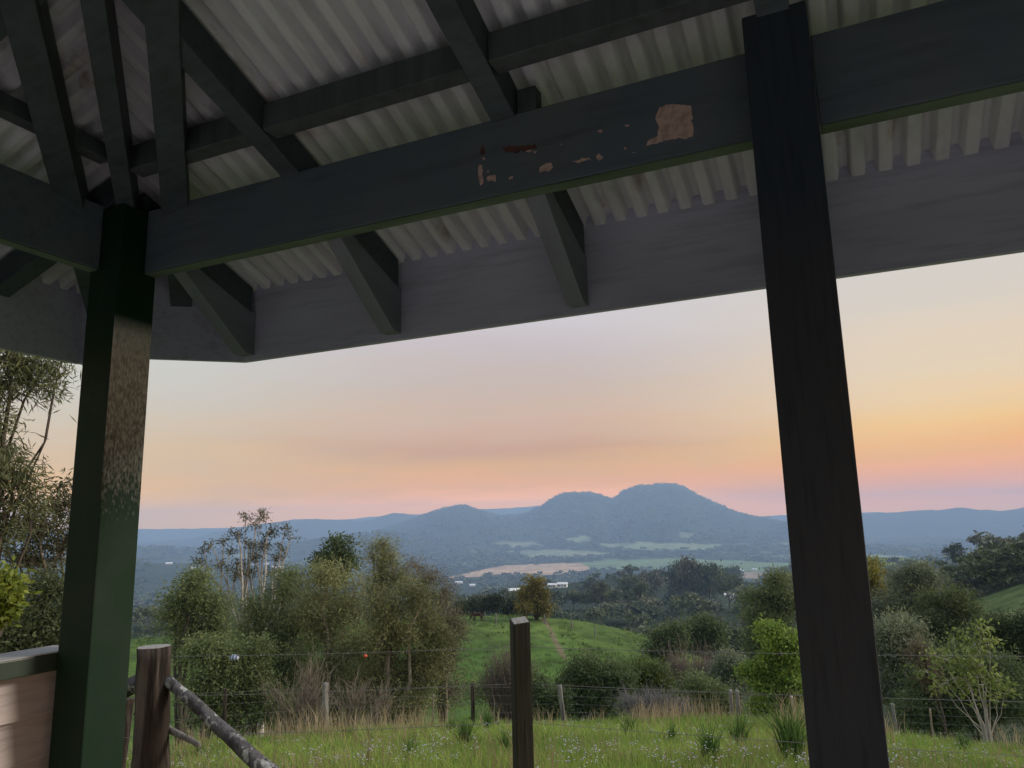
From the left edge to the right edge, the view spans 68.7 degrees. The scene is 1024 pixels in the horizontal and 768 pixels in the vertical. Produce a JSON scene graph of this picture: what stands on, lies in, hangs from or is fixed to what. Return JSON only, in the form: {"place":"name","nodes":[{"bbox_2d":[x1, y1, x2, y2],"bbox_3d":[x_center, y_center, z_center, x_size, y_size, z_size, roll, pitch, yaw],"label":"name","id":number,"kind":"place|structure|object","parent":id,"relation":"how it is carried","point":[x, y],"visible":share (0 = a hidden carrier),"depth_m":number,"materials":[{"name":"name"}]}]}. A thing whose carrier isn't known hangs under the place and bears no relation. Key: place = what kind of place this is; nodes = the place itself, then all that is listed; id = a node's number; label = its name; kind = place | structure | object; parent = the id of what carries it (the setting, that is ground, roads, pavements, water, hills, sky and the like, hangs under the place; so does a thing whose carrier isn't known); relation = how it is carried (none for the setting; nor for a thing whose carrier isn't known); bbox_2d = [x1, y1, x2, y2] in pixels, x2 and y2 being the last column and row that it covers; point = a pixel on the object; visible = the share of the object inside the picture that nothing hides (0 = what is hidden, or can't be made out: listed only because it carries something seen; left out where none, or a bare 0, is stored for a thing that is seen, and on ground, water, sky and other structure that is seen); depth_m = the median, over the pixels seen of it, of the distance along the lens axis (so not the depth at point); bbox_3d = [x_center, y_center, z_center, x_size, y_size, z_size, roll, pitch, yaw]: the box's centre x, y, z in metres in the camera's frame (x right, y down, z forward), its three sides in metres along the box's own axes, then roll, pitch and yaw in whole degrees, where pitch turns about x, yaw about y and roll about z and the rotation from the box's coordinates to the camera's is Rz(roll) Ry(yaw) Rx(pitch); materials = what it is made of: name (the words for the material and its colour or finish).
{"place":"outdoors","nodes":[
{"label":"outdoors","id":0,"kind":"place"},
{"bbox_2d":[15,542,949,638],"bbox_3d":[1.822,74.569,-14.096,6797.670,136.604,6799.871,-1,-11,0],"label":"valley","id":1,"kind":"structure","parent":0,"point":[157,572],"depth_m":2460.18,"materials":[{"name":"green plant"}]},
{"bbox_2d":[132,564,783,626],"bbox_3d":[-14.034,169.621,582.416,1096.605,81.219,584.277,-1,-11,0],"label":"hillside bushland","id":2,"kind":"structure","parent":1,"relation":"on","point":[628,569],"depth_m":669.33,"materials":[{"name":"green plant"}]},
{"bbox_2d":[0,553,958,627],"bbox_3d":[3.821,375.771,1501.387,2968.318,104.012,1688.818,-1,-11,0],"label":"valley woodland","id":3,"kind":"object","parent":1,"relation":"on","point":[514,581],"visible":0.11,"depth_m":1656.01,"materials":[{"name":"green plant"}]},
{"bbox_2d":[548,583,556,588],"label":"farm house","id":4,"kind":"structure","parent":1,"relation":"on","point":[552,585],"depth_m":663.61,"materials":[{"name":"metal"}]},
{"bbox_2d":[557,582,567,587],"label":"farm house","id":5,"kind":"structure","parent":1,"relation":"on","point":[562,584],"depth_m":654.13,"materials":[{"name":"white paint"}]},
{"bbox_2d":[568,592,582,610],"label":"bushland tree","id":6,"kind":"object","parent":1,"relation":"on","point":[575,597],"visible":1,"depth_m":331.55,"materials":[{"name":"green plant"}]},
{"bbox_2d":[131,530,1023,634],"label":"hillside bushland","id":7,"kind":"structure","parent":1,"relation":"on","point":[614,596],"depth_m":289.98,"materials":[{"name":"green plant"}]},
{"bbox_2d":[578,576,599,606],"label":"tall tree","id":8,"kind":"object","parent":1,"relation":"on","point":[589,581],"visible":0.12,"depth_m":534.86,"materials":[{"name":"green plant"}]},
{"bbox_2d":[587,619,604,624],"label":"bushland tree","id":9,"kind":"object","parent":1,"relation":"on","point":[596,622],"visible":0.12,"depth_m":247.19,"materials":[{"name":"green plant"}]},
{"bbox_2d":[588,580,611,602],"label":"bushland tree","id":10,"kind":"object","parent":1,"relation":"on","point":[597,587],"visible":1,"depth_m":328.52,"materials":[{"name":"green plant"}]},
{"bbox_2d":[614,572,650,592],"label":"tall tree","id":11,"kind":"object","parent":1,"relation":"on","point":[627,582],"visible":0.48,"depth_m":406.56,"materials":[{"name":"green plant"}]},
{"bbox_2d":[630,581,648,600],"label":"bushland tree","id":12,"kind":"object","parent":1,"relation":"on","point":[639,589],"visible":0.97,"depth_m":326.91,"materials":[{"name":"green plant"}]},
{"bbox_2d":[633,568,667,599],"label":"tall tree","id":13,"kind":"object","parent":1,"relation":"on","point":[654,582],"visible":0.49,"depth_m":491.84,"materials":[{"name":"green plant"}]},
{"bbox_2d":[658,560,696,607],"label":"tall tree","id":14,"kind":"object","parent":1,"relation":"on","point":[668,574],"visible":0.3,"depth_m":450.94,"materials":[{"name":"green plant"}]},
{"bbox_2d":[667,553,706,607],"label":"tall tree","id":15,"kind":"object","parent":1,"relation":"on","point":[683,568],"visible":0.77,"depth_m":442.08,"materials":[{"name":"green plant"}]},
{"bbox_2d":[684,560,725,599],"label":"tall tree","id":16,"kind":"object","parent":1,"relation":"on","point":[702,583],"visible":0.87,"depth_m":437.27,"materials":[{"name":"green plant"}]},
{"bbox_2d":[707,565,730,603],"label":"tall tree","id":17,"kind":"object","parent":1,"relation":"on","point":[726,575],"visible":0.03,"depth_m":465.83,"materials":[{"name":"plant"}]},
{"bbox_2d":[709,572,744,607],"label":"tall tree","id":18,"kind":"object","parent":1,"relation":"on","point":[720,582],"visible":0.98,"depth_m":389.81,"materials":[{"name":"green plant"}]},
{"bbox_2d":[722,563,745,588],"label":"tall tree","id":19,"kind":"object","parent":1,"relation":"on","point":[736,570],"visible":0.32,"depth_m":841.42,"materials":[{"name":"plant"}]},
{"bbox_2d":[933,560,947,567],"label":"ridge tree","id":20,"kind":"object","parent":1,"relation":"on","point":[941,563],"visible":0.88,"depth_m":280.13,"materials":[{"name":"green plant"}]},
{"bbox_2d":[950,555,964,562],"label":"ridge tree","id":21,"kind":"object","parent":1,"relation":"on","point":[953,560],"visible":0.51,"depth_m":286.41,"materials":[{"name":"green plant"}]},
{"bbox_2d":[0,484,1023,561],"bbox_3d":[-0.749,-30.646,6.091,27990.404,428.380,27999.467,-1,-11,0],"label":"mountains","id":22,"kind":"structure","parent":0,"point":[954,522],"depth_m":4215.31,"materials":[{"name":"blue"}]},
{"bbox_2d":[1,489,1010,574],"bbox_3d":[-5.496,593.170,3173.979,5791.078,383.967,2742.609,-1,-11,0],"label":"foothill woodland","id":23,"kind":"object","parent":22,"relation":"on","point":[454,565],"visible":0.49,"depth_m":3290.69,"materials":[{"name":"blue plant"}]},
{"bbox_2d":[373,482,1017,540],"bbox_3d":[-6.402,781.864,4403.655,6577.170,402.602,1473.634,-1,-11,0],"label":"mountain forest","id":24,"kind":"object","parent":22,"relation":"on","point":[915,538],"visible":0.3,"depth_m":4748.55,"materials":[{"name":"blue plant"}]},
{"bbox_2d":[0,252,1023,530],"label":"sky","id":25,"kind":"structure","parent":0,"point":[683,393],"materials":[{"name":"orange"}]},
{"bbox_2d":[128,582,1023,755],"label":"pasture hill","id":26,"kind":"structure","parent":0,"point":[1005,598],"depth_m":86.59,"materials":[{"name":"green plant"}]},
{"bbox_2d":[188,507,299,738],"bbox_3d":[-13.657,13.692,37.788,5.504,14.887,1.869,3,-12,-23],"label":"gum tree","id":27,"kind":"object","parent":26,"relation":"on","point":[253,557],"visible":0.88,"depth_m":38.67,"materials":[{"name":"green plant"}]},
{"bbox_2d":[133,601,696,654],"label":"slope bushland","id":28,"kind":"structure","parent":26,"relation":"on","point":[639,623],"depth_m":266.84,"materials":[{"name":"green plant"}]},
{"bbox_2d":[129,613,702,741],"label":"pasture tufts","id":29,"kind":"object","parent":26,"relation":"on","point":[562,635],"visible":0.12,"depth_m":89.50,"materials":[{"name":"green plant"}]},
{"bbox_2d":[447,599,466,615],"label":"round tree","id":30,"kind":"object","parent":26,"relation":"on","point":[461,603],"visible":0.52,"depth_m":130.16,"materials":[{"name":"green plant"}]},
{"bbox_2d":[462,595,487,614],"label":"round tree","id":31,"kind":"object","parent":26,"relation":"on","point":[471,605],"visible":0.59,"depth_m":126.33,"materials":[{"name":"green plant"}]},
{"bbox_2d":[469,612,482,620],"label":"horse","id":32,"kind":"object","parent":26,"relation":"on","point":[478,614],"visible":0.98,"depth_m":96.86},
{"bbox_2d":[473,590,510,615],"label":"round tree","id":33,"kind":"object","parent":26,"relation":"on","point":[494,602],"visible":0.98,"depth_m":122.79,"materials":[{"name":"green plant"}]},
{"bbox_2d":[497,596,519,615],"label":"round tree","id":34,"kind":"object","parent":26,"relation":"on","point":[510,609],"visible":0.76,"depth_m":124.62,"materials":[{"name":"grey plant"}]},
{"bbox_2d":[511,573,556,619],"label":"hill tree","id":35,"kind":"object","parent":26,"relation":"on","point":[533,598],"visible":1,"depth_m":98.71,"materials":[{"name":"green plant"}]},
{"bbox_2d":[635,613,701,680],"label":"spreading tree","id":36,"kind":"object","parent":26,"relation":"on","point":[671,634],"visible":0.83,"depth_m":54.12,"materials":[{"name":"green plant"}]},
{"bbox_2d":[676,605,736,664],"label":"spreading tree","id":37,"kind":"object","parent":26,"relation":"on","point":[704,627],"visible":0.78,"depth_m":57.26,"materials":[{"name":"green plant"}]},
{"bbox_2d":[729,563,796,717],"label":"forest tree","id":38,"kind":"object","parent":26,"relation":"on","point":[774,594],"visible":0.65,"depth_m":41.76,"materials":[{"name":"green plant"}]},
{"bbox_2d":[693,538,1023,673],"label":"gully bushland","id":39,"kind":"structure","parent":26,"relation":"on","point":[996,564],"depth_m":126.57,"materials":[{"name":"green plant"}]},
{"bbox_2d":[866,553,904,736],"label":"forest tree","id":40,"kind":"object","parent":26,"relation":"on","point":[874,570],"visible":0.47,"depth_m":45.21,"materials":[{"name":"green plant"}]},
{"bbox_2d":[871,555,953,740],"bbox_3d":[20.751,15.442,38.928,5.442,12.825,4.046,-1,-11,0],"label":"forest tree","id":41,"kind":"object","parent":26,"relation":"on","point":[905,575],"visible":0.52,"depth_m":39.49,"materials":[{"name":"green plant"}]},
{"bbox_2d":[938,563,975,577],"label":"bushland tree","id":42,"kind":"object","parent":26,"relation":"on","point":[954,568],"visible":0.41,"depth_m":138.80,"materials":[{"name":"green plant"}]},
{"bbox_2d":[978,584,1005,594],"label":"ridge tree","id":43,"kind":"object","parent":26,"relation":"on","point":[985,589],"visible":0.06,"depth_m":160.44,"materials":[{"name":"green plant"}]},
{"bbox_2d":[978,538,1023,557],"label":"ridge tree","id":44,"kind":"object","parent":26,"relation":"on","point":[1004,543],"visible":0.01,"depth_m":170.00,"materials":[{"name":"green plant"}]},
{"bbox_2d":[172,729,1022,767],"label":"ground","id":45,"kind":"structure","parent":0,"point":[677,762],"depth_m":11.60,"materials":[{"name":"green plant"}]},
{"bbox_2d":[0,555,42,631],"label":"lime shrub","id":46,"kind":"object","parent":45,"relation":"on","point":[12,593],"visible":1,"depth_m":7.62,"materials":[{"name":"green plant"}]},
{"bbox_2d":[0,557,65,653],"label":"forest tree","id":47,"kind":"object","parent":45,"relation":"on","point":[41,628],"visible":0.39,"depth_m":11.99,"materials":[{"name":"green plant"}]},
{"bbox_2d":[0,467,72,611],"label":"thin tree","id":48,"kind":"object","parent":45,"relation":"on","point":[32,560],"visible":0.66,"depth_m":13.71,"materials":[{"name":"green plant"}]},
{"bbox_2d":[0,349,82,636],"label":"wattle tree","id":49,"kind":"object","parent":45,"relation":"on","point":[21,368],"visible":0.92,"depth_m":10.42,"materials":[{"name":"green plant"}]},
{"bbox_2d":[138,557,242,745],"bbox_3d":[-13.942,13.365,33.268,4.480,11.112,4.620,-12,-15,43],"label":"rounded tree","id":50,"kind":"object","parent":45,"relation":"on","point":[186,597],"visible":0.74,"depth_m":33.33,"materials":[{"name":"green plant"}]},
{"bbox_2d":[193,740,211,761],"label":"rush tussock","id":51,"kind":"object","parent":45,"relation":"on","point":[199,750],"visible":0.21,"depth_m":11.11,"materials":[{"name":"green plant"}]},
{"bbox_2d":[170,623,304,740],"bbox_3d":[-7.772,9.064,21.801,4.221,4.217,3.073,-1,-11,0],"label":"shrub","id":52,"kind":"object","parent":45,"relation":"on","point":[221,670],"visible":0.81,"depth_m":21.55,"materials":[{"name":"green plant"}]},
{"bbox_2d":[211,558,338,738],"bbox_3d":[-7.951,9.590,25.485,4.572,7.261,3.305,-1,-11,0],"label":"wattle","id":53,"kind":"object","parent":45,"relation":"on","point":[261,615],"visible":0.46,"depth_m":25.38,"materials":[{"name":"green plant"}]},
{"bbox_2d":[255,644,343,735],"bbox_3d":[-5.776,8.559,20.384,2.355,3.000,1.614,2,-11,-18],"label":"bare shrub","id":54,"kind":"object","parent":45,"relation":"on","point":[312,701],"visible":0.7,"depth_m":20.41,"materials":[{"name":"plant"}]},
{"bbox_2d":[269,551,398,726],"bbox_3d":[-5.807,8.968,24.482,4.436,6.835,3.187,-5,-11,20],"label":"wattle","id":55,"kind":"object","parent":45,"relation":"on","point":[323,617],"visible":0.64,"depth_m":24.59,"materials":[{"name":"green plant"}]},
{"bbox_2d":[302,530,365,663],"bbox_3d":[-7.808,12.041,32.714,2.766,11.158,2.564,6,-13,-35],"label":"broadleaf tree","id":56,"kind":"object","parent":45,"relation":"on","point":[338,544],"visible":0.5,"depth_m":33.14,"materials":[{"name":"green plant"}]},
{"bbox_2d":[339,720,358,734],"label":"rush tussock","id":57,"kind":"object","parent":45,"relation":"on","point":[350,728],"visible":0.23,"depth_m":12.62,"materials":[{"name":"green plant"}]},
{"bbox_2d":[321,668,403,727],"bbox_3d":[-4.049,8.792,20.260,2.336,1.992,1.125,0,-11,-6],"label":"bare shrub","id":58,"kind":"object","parent":45,"relation":"on","point":[377,705],"visible":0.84,"depth_m":20.28,"materials":[{"name":"plant"}]},
{"bbox_2d":[346,529,414,725],"bbox_3d":[-4.608,9.253,26.347,3.228,8.172,2.165,-5,-11,16],"label":"paperbark","id":59,"kind":"object","parent":45,"relation":"on","point":[382,559],"visible":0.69,"depth_m":26.64,"materials":[{"name":"green plant"}]},
{"bbox_2d":[330,559,465,726],"bbox_3d":[-3.588,8.550,23.436,4.352,6.040,3.324,-1,-11,0],"label":"wattle","id":60,"kind":"object","parent":45,"relation":"on","point":[416,667],"visible":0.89,"depth_m":23.35,"materials":[{"name":"green plant"}]},
{"bbox_2d":[394,732,420,766],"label":"rush tussock","id":61,"kind":"object","parent":45,"relation":"on","point":[408,745],"visible":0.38,"depth_m":7.68,"materials":[{"name":"green plant"}]},
{"bbox_2d":[396,549,481,726],"bbox_3d":[-2.475,9.149,25.698,3.215,7.123,2.095,-1,-11,0],"label":"paperbark","id":62,"kind":"object","parent":45,"relation":"on","point":[450,689],"visible":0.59,"depth_m":25.72,"materials":[{"name":"green plant"}]},
{"bbox_2d":[440,715,456,732],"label":"rush tussock","id":63,"kind":"object","parent":45,"relation":"on","point":[449,721],"visible":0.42,"depth_m":13.69,"materials":[{"name":"green plant"}]},
{"bbox_2d":[443,712,485,744],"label":"rush tussock","id":64,"kind":"object","parent":45,"relation":"on","point":[464,727],"visible":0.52,"depth_m":9.71,"materials":[{"name":"green plant"}]},
{"bbox_2d":[459,666,510,720],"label":"shrub","id":65,"kind":"object","parent":45,"relation":"on","point":[478,692],"visible":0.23,"depth_m":30.91,"materials":[{"name":"green plant"}]},
{"bbox_2d":[479,707,496,730],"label":"rush tussock","id":66,"kind":"object","parent":45,"relation":"on","point":[489,717],"visible":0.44,"depth_m":13.93,"materials":[{"name":"green plant"}]},
{"bbox_2d":[493,728,511,749],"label":"rush tussock","id":67,"kind":"object","parent":45,"relation":"on","point":[506,740],"visible":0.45,"depth_m":8.90,"materials":[{"name":"green plant"}]},
{"bbox_2d":[468,626,540,722],"bbox_3d":[-0.278,12.259,29.291,2.991,5.608,1.744,-1,-11,0],"label":"bare shrub","id":68,"kind":"object","parent":45,"relation":"on","point":[502,696],"visible":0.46,"depth_m":29.13,"materials":[{"name":"plant"}]},
{"bbox_2d":[0,0,1023,767],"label":"picnic shelter","id":69,"kind":"object","parent":45,"relation":"on","point":[224,180],"visible":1,"depth_m":2.26,"materials":[{"name":"wood"}]},
{"bbox_2d":[531,668,582,722],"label":"shrub","id":70,"kind":"object","parent":45,"relation":"on","point":[544,696],"visible":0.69,"depth_m":22.41,"materials":[{"name":"green plant"}]},
{"bbox_2d":[122,616,1023,767],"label":"wire fence","id":71,"kind":"object","parent":45,"relation":"on","point":[152,682],"visible":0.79,"depth_m":4.46,"materials":[{"name":"brown wood"}]},
{"bbox_2d":[229,654,238,660],"bbox_3d":[-7.313,7.213,19.720,0.223,0.174,0.225,-11,-14,41],"label":"insulator","id":72,"kind":"object","parent":71,"relation":"attached to","point":[233,658],"visible":0.88,"depth_m":19.65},
{"bbox_2d":[126,709,1023,767],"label":"grass","id":73,"kind":"structure","parent":45,"relation":"on","point":[911,740],"depth_m":11.25,"materials":[{"name":"green plant"}]},
{"bbox_2d":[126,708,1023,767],"bbox_3d":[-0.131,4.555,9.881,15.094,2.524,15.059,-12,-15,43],"label":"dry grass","id":74,"kind":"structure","parent":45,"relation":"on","point":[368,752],"depth_m":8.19,"materials":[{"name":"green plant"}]},
{"bbox_2d":[127,712,1023,767],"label":"wildflowers","id":75,"kind":"object","parent":45,"relation":"on","point":[798,756],"visible":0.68,"depth_m":6.78,"materials":[{"name":"white plant"}]},
{"bbox_2d":[130,682,1023,752],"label":"dry grass","id":76,"kind":"structure","parent":45,"relation":"on","point":[642,709],"depth_m":15.01,"materials":[{"name":"plant"}]},
{"bbox_2d":[131,682,1023,751],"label":"wire fence","id":77,"kind":"object","parent":45,"relation":"on","point":[325,697],"visible":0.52,"depth_m":16.87,"materials":[{"name":"metal"}]},
{"bbox_2d":[171,720,1016,767],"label":"flower stems","id":78,"kind":"object","parent":45,"relation":"on","point":[612,759],"visible":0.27,"depth_m":6.83,"materials":[{"name":"green plant"}]},
{"bbox_2d":[549,645,655,723],"bbox_3d":[2.713,9.808,23.275,3.686,3.185,2.570,-5,-11,18],"label":"shrub","id":79,"kind":"object","parent":45,"relation":"on","point":[612,674],"visible":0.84,"depth_m":23.29,"materials":[{"name":"green plant"}]},
{"bbox_2d":[615,710,641,735],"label":"rush tussock","id":80,"kind":"object","parent":45,"relation":"on","point":[629,724],"visible":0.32,"depth_m":11.31,"materials":[{"name":"green plant"}]},
{"bbox_2d":[606,679,695,718],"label":"bare shrub","id":81,"kind":"object","parent":45,"relation":"on","point":[658,698],"visible":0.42,"depth_m":19.89,"materials":[{"name":"grey plant"}]},
{"bbox_2d":[621,649,682,700],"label":"shrub","id":82,"kind":"object","parent":45,"relation":"on","point":[656,672],"visible":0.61,"depth_m":25.96,"materials":[{"name":"green plant"}]},
{"bbox_2d":[661,721,683,741],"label":"rush tussock","id":83,"kind":"object","parent":45,"relation":"on","point":[671,730],"visible":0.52,"depth_m":10.28,"materials":[{"name":"green plant"}]},
{"bbox_2d":[653,634,724,706],"bbox_3d":[8.030,14.281,32.968,3.379,6.681,2.096,-1,-11,0],"label":"bare shrub","id":84,"kind":"object","parent":45,"relation":"on","point":[677,666],"visible":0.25,"depth_m":33.29,"materials":[{"name":"plant"}]},
{"bbox_2d":[661,658,746,716],"bbox_3d":[5.875,9.846,22.871,3.066,2.791,2.088,-1,-11,0],"label":"shrub","id":85,"kind":"object","parent":45,"relation":"on","point":[709,688],"visible":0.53,"depth_m":22.73,"materials":[{"name":"green plant"}]},
{"bbox_2d":[688,712,734,766],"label":"rush tussock","id":86,"kind":"object","parent":45,"relation":"on","point":[707,740],"visible":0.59,"depth_m":7.11,"materials":[{"name":"green plant"}]},
{"bbox_2d":[693,644,759,715],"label":"shrub","id":87,"kind":"object","parent":45,"relation":"on","point":[723,669],"visible":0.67,"depth_m":29.98,"materials":[{"name":"green plant"}]},
{"bbox_2d":[708,707,766,745],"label":"rush tussock","id":88,"kind":"object","parent":45,"relation":"on","point":[742,727],"visible":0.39,"depth_m":9.20,"materials":[{"name":"green plant"}]},
{"bbox_2d":[731,614,803,717],"bbox_3d":[7.890,8.788,21.971,2.705,3.956,1.845,-1,-11,0],"label":"lime tree","id":89,"kind":"object","parent":45,"relation":"on","point":[778,675],"visible":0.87,"depth_m":21.93,"materials":[{"name":"green plant"}]},
{"bbox_2d":[748,684,807,767],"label":"rush tussock","id":90,"kind":"object","parent":45,"relation":"on","point":[787,735],"visible":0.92,"depth_m":7.25,"materials":[{"name":"green plant"}]},
{"bbox_2d":[873,605,939,735],"bbox_3d":[13.109,10.647,25.647,3.417,5.919,2.831,-9,-13,34],"label":"forest tree","id":91,"kind":"object","parent":45,"relation":"on","point":[895,628],"visible":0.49,"depth_m":25.48,"materials":[{"name":"green plant"}]},
{"bbox_2d":[891,627,950,738],"bbox_3d":[11.175,8.385,20.071,1.439,3.574,1.132,-1,-11,0],"label":"shrub","id":92,"kind":"object","parent":45,"relation":"on","point":[917,648],"visible":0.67,"depth_m":20.12,"materials":[{"name":"green plant"}]},
{"bbox_2d":[889,579,996,739],"bbox_3d":[18.899,13.370,31.954,4.683,9.734,3.243,-4,-11,14],"label":"forest tree","id":93,"kind":"object","parent":45,"relation":"on","point":[949,606],"visible":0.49,"depth_m":32.47,"materials":[{"name":"green plant"}]},
{"bbox_2d":[881,633,1023,744],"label":"forest tree","id":94,"kind":"object","parent":45,"relation":"on","point":[913,705],"visible":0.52,"depth_m":21.81,"materials":[{"name":"green plant"}]},
{"bbox_2d":[946,728,975,751],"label":"rush tussock","id":95,"kind":"object","parent":45,"relation":"on","point":[962,742],"visible":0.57,"depth_m":11.66,"materials":[{"name":"green plant"}]},
{"bbox_2d":[902,618,1023,744],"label":"sapling","id":96,"kind":"object","parent":45,"relation":"on","point":[976,665],"visible":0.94,"depth_m":17.61,"materials":[{"name":"green plant"}]},
{"bbox_2d":[949,602,1023,733],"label":"forest tree","id":97,"kind":"object","parent":45,"relation":"on","point":[1011,631],"visible":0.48,"depth_m":26.53,"materials":[{"name":"green plant"}]}
]}

